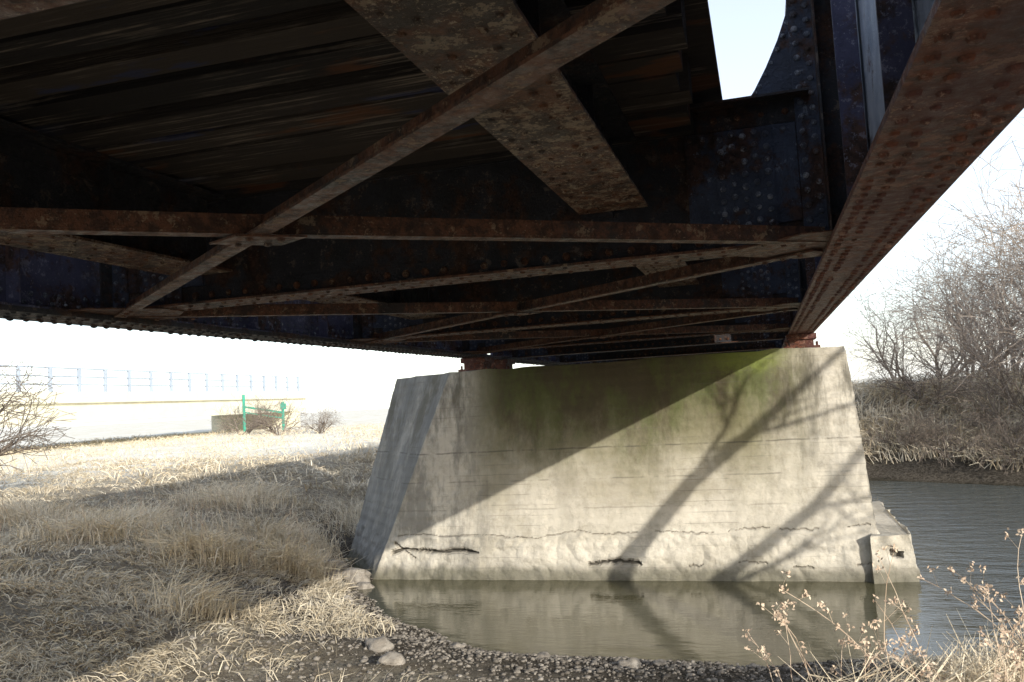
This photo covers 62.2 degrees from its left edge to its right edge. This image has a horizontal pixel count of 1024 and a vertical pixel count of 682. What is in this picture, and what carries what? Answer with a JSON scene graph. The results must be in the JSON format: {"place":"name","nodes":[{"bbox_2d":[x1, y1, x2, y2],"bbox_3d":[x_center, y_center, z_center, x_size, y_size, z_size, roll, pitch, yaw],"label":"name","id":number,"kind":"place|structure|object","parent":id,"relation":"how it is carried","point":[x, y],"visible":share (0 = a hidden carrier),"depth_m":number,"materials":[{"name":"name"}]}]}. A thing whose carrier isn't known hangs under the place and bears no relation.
{"place":"outdoors","nodes":[
{"label":"outdoors","id":0,"kind":"place"},
{"bbox_2d":[0,422,384,495],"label":"field grass","id":1,"kind":"structure","parent":0,"point":[368,429],"depth_m":34.81,"materials":[{"name":"beige plant"}]},
{"bbox_2d":[0,373,1023,681],"bbox_3d":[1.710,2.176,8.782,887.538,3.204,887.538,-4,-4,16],"label":"ground","id":2,"kind":"structure","parent":0,"point":[932,469],"depth_m":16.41,"materials":[{"name":"beige plant"}]},
{"bbox_2d":[0,340,76,483],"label":"bare shrub","id":3,"kind":"object","parent":2,"relation":"on","point":[9,445],"visible":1,"depth_m":18.68,"materials":[{"name":"brown plant"}]},
{"bbox_2d":[0,365,307,430],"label":"road bridge","id":4,"kind":"structure","parent":2,"relation":"on","point":[104,406],"depth_m":55.45,"materials":[{"name":"concrete"}]},
{"bbox_2d":[207,396,279,435],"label":"bare shrub","id":5,"kind":"object","parent":2,"relation":"on","point":[235,426],"visible":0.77,"depth_m":57.25,"materials":[{"name":"brown plant"}]},
{"bbox_2d":[242,395,285,431],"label":"green gate","id":6,"kind":"structure","parent":2,"relation":"on","point":[243,406],"depth_m":65.21,"materials":[{"name":"metal"}]},
{"bbox_2d":[242,395,319,434],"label":"bare shrub","id":7,"kind":"object","parent":2,"relation":"on","point":[266,424],"visible":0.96,"depth_m":53.69,"materials":[{"name":"brown plant"}]},
{"bbox_2d":[295,404,344,433],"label":"bare shrub","id":8,"kind":"object","parent":2,"relation":"on","point":[322,426],"visible":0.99,"depth_m":53.13,"materials":[{"name":"brown plant"}]},
{"bbox_2d":[324,570,342,581],"bbox_3d":[-2.577,3.392,12.196,0.353,0.199,0.267,-4,-4,16],"label":"rock","id":9,"kind":"object","parent":2,"relation":"on","point":[337,576],"visible":0.49,"depth_m":12.11,"materials":[{"name":"stone"}]},
{"bbox_2d":[324,559,348,571],"bbox_3d":[-2.683,3.387,12.748,0.434,0.210,0.342,-4,-4,16],"label":"rock","id":10,"kind":"object","parent":2,"relation":"on","point":[341,564],"visible":0.36,"depth_m":12.67,"materials":[{"name":"stone"}]},
{"bbox_2d":[341,595,353,601],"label":"rock","id":11,"kind":"object","parent":2,"relation":"on","point":[350,598],"visible":0.59,"depth_m":10.77,"materials":[{"name":"stone"}]},
{"bbox_2d":[355,582,373,589],"bbox_3d":[-2.111,3.522,12.144,0.296,0.150,0.219,-4,-4,16],"label":"rock","id":12,"kind":"object","parent":2,"relation":"on","point":[365,585],"visible":0.7,"depth_m":12.08,"materials":[{"name":"stone"}]},
{"bbox_2d":[365,636,393,652],"bbox_3d":[-1.187,2.745,7.653,0.237,0.161,0.253,-2,-4,-25],"label":"rock","id":13,"kind":"object","parent":2,"relation":"on","point":[380,644],"visible":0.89,"depth_m":7.58,"materials":[{"name":"stone"}]},
{"bbox_2d":[377,651,405,664],"bbox_3d":[-0.992,2.613,6.958,0.254,0.123,0.181,-4,-4,4],"label":"rock","id":14,"kind":"object","parent":2,"relation":"on","point":[395,658],"visible":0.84,"depth_m":6.90,"materials":[{"name":"stone"}]},
{"bbox_2d":[451,643,465,647],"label":"rock","id":15,"kind":"object","parent":2,"relation":"on","point":[460,645],"visible":0.56,"depth_m":8.64,"materials":[{"name":"stone"}]},
{"bbox_2d":[2,577,992,681],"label":"gravel","id":16,"kind":"structure","parent":2,"relation":"on","point":[478,652],"depth_m":7.43,"materials":[{"name":"grey gravel"}]},
{"bbox_2d":[342,568,371,583],"bbox_3d":[-2.297,3.470,12.490,0.487,0.276,0.403,-4,-4,16],"label":"rock","id":17,"kind":"object","parent":16,"relation":"on","point":[362,575],"visible":0.65,"depth_m":12.36,"materials":[{"name":"stone"}]},
{"bbox_2d":[0,475,1023,681],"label":"tall grass tufts","id":18,"kind":"object","parent":2,"relation":"on","point":[289,559],"visible":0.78,"depth_m":11.52,"materials":[{"name":"beige plant"}]},
{"bbox_2d":[0,475,1023,681],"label":"dry weed stalks","id":19,"kind":"object","parent":2,"relation":"on","point":[1006,631],"visible":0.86,"depth_m":5.07,"materials":[{"name":"beige plant"}]},
{"bbox_2d":[537,651,550,657],"bbox_3d":[0.284,2.983,8.012,0.136,0.089,0.127,0,-5,-41],"label":"rock","id":20,"kind":"object","parent":2,"relation":"on","point":[543,654],"visible":0.65,"depth_m":8.00,"materials":[{"name":"stone"}]},
{"bbox_2d":[617,658,640,668],"bbox_3d":[1.045,2.898,7.584,0.219,0.138,0.162,-4,-4,16],"label":"rock","id":21,"kind":"object","parent":2,"relation":"on","point":[633,662],"visible":0.7,"depth_m":7.55,"materials":[{"name":"stone"}]},
{"bbox_2d":[653,659,666,665],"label":"rock","id":22,"kind":"object","parent":2,"relation":"on","point":[659,662],"visible":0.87,"depth_m":7.63,"materials":[{"name":"stone"}]},
{"bbox_2d":[746,663,757,667],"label":"rock","id":23,"kind":"object","parent":2,"relation":"on","point":[751,664],"visible":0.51,"depth_m":7.55,"materials":[{"name":"stone"}]},
{"bbox_2d":[819,270,967,383],"bbox_3d":[14.565,-0.890,33.385,4.806,5.487,7.690,-4,-4,6],"label":"bare tree","id":24,"kind":"object","parent":2,"relation":"on","point":[877,337],"visible":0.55,"depth_m":33.00,"materials":[{"name":"brown plant"}]},
{"bbox_2d":[860,402,944,451],"bbox_3d":[10.484,2.311,22.506,1.810,1.443,2.271,-2,-4,-21],"label":"bare shrub","id":25,"kind":"object","parent":2,"relation":"on","point":[911,430],"visible":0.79,"depth_m":22.43,"materials":[{"name":"brown plant"}]},
{"bbox_2d":[862,328,997,412],"bbox_3d":[12.068,0.875,25.320,3.168,2.714,3.974,-1,-5,-32],"label":"bare tree","id":26,"kind":"object","parent":2,"relation":"on","point":[909,383],"visible":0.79,"depth_m":25.27,"materials":[{"name":"brown plant"}]},
{"bbox_2d":[852,367,1023,470],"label":"bank grass","id":27,"kind":"structure","parent":2,"relation":"on","point":[870,409],"depth_m":23.86,"materials":[{"name":"plant"}]},
{"bbox_2d":[853,258,1023,380],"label":"bare tree","id":28,"kind":"object","parent":2,"relation":"on","point":[941,338],"visible":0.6,"depth_m":27.84,"materials":[{"name":"brown plant"}]},
{"bbox_2d":[857,173,1023,378],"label":"bare tree","id":29,"kind":"object","parent":2,"relation":"on","point":[995,308],"visible":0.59,"depth_m":27.77,"materials":[{"name":"brown plant"}]},
{"bbox_2d":[862,188,1023,373],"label":"bare tree","id":30,"kind":"object","parent":2,"relation":"on","point":[940,268],"visible":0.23,"depth_m":33.11,"materials":[{"name":"brown plant"}]},
{"bbox_2d":[896,404,992,467],"bbox_3d":[10.893,2.343,21.514,2.037,1.545,2.555,-4,-4,13],"label":"bare shrub","id":31,"kind":"object","parent":2,"relation":"on","point":[943,437],"visible":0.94,"depth_m":21.14,"materials":[{"name":"brown plant"}]},
{"bbox_2d":[866,225,1023,375],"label":"bare tree","id":32,"kind":"object","parent":2,"relation":"on","point":[986,343],"visible":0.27,"depth_m":29.34,"materials":[{"name":"brown plant"}]},
{"bbox_2d":[872,221,1023,422],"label":"bare tree","id":33,"kind":"object","parent":2,"relation":"on","point":[971,351],"visible":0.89,"depth_m":22.95,"materials":[{"name":"brown plant"}]},
{"bbox_2d":[899,117,1023,366],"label":"bare tree","id":34,"kind":"object","parent":2,"relation":"on","point":[1008,234],"visible":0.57,"depth_m":29.05,"materials":[{"name":"brown plant"}]},
{"bbox_2d":[916,197,1023,316],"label":"bare tree","id":35,"kind":"object","parent":2,"relation":"on","point":[985,255],"visible":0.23,"depth_m":37.28,"materials":[{"name":"brown plant"}]},
{"bbox_2d":[925,188,1023,348],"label":"bare tree","id":36,"kind":"object","parent":2,"relation":"on","point":[1003,271],"visible":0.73,"depth_m":26.49,"materials":[{"name":"brown plant"}]},
{"bbox_2d":[936,350,1023,437],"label":"bare shrub","id":37,"kind":"object","parent":2,"relation":"on","point":[984,406],"visible":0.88,"depth_m":21.99,"materials":[{"name":"brown plant"}]},
{"bbox_2d":[942,141,1023,331],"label":"bare tree","id":38,"kind":"object","parent":2,"relation":"on","point":[999,226],"visible":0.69,"depth_m":28.06,"materials":[{"name":"brown plant"}]},
{"bbox_2d":[951,238,1023,394],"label":"bare tree","id":39,"kind":"object","parent":2,"relation":"on","point":[1000,321],"visible":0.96,"depth_m":21.41,"materials":[{"name":"brown plant"}]},
{"bbox_2d":[956,190,1023,319],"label":"bare tree","id":40,"kind":"object","parent":2,"relation":"on","point":[995,270],"visible":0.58,"depth_m":27.25,"materials":[{"name":"brown plant"}]},
{"bbox_2d":[959,402,1023,476],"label":"bare shrub","id":41,"kind":"object","parent":2,"relation":"on","point":[1011,446],"visible":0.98,"depth_m":20.00,"materials":[{"name":"brown plant"}]},
{"bbox_2d":[972,157,1023,304],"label":"bare tree","id":42,"kind":"object","parent":2,"relation":"on","point":[1011,241],"visible":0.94,"depth_m":21.49,"materials":[{"name":"brown plant"}]},
{"bbox_2d":[974,199,1023,421],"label":"bare tree","id":43,"kind":"object","parent":2,"relation":"on","point":[1007,328],"visible":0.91,"depth_m":20.96,"materials":[{"name":"brown plant"}]},
{"bbox_2d":[0,0,1023,430],"label":"sky","id":44,"kind":"structure","parent":0,"point":[745,32],"materials":[{"name":"white"}]},
{"bbox_2d":[345,481,1023,666],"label":"river water","id":45,"kind":"structure","parent":0,"point":[958,528],"depth_m":10.07,"materials":[{"name":"grey liquid"}]},
{"bbox_2d":[347,346,919,583],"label":"concrete bridge pier","id":46,"kind":"structure","parent":45,"relation":"in","point":[742,466],"depth_m":11.91,"materials":[{"name":"grey concrete"}]},
{"bbox_2d":[0,0,1023,371],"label":"railroad girder bridge","id":47,"kind":"structure","parent":46,"relation":"on","point":[488,184],"depth_m":4.25,"materials":[{"name":"brown metal"}]}
]}

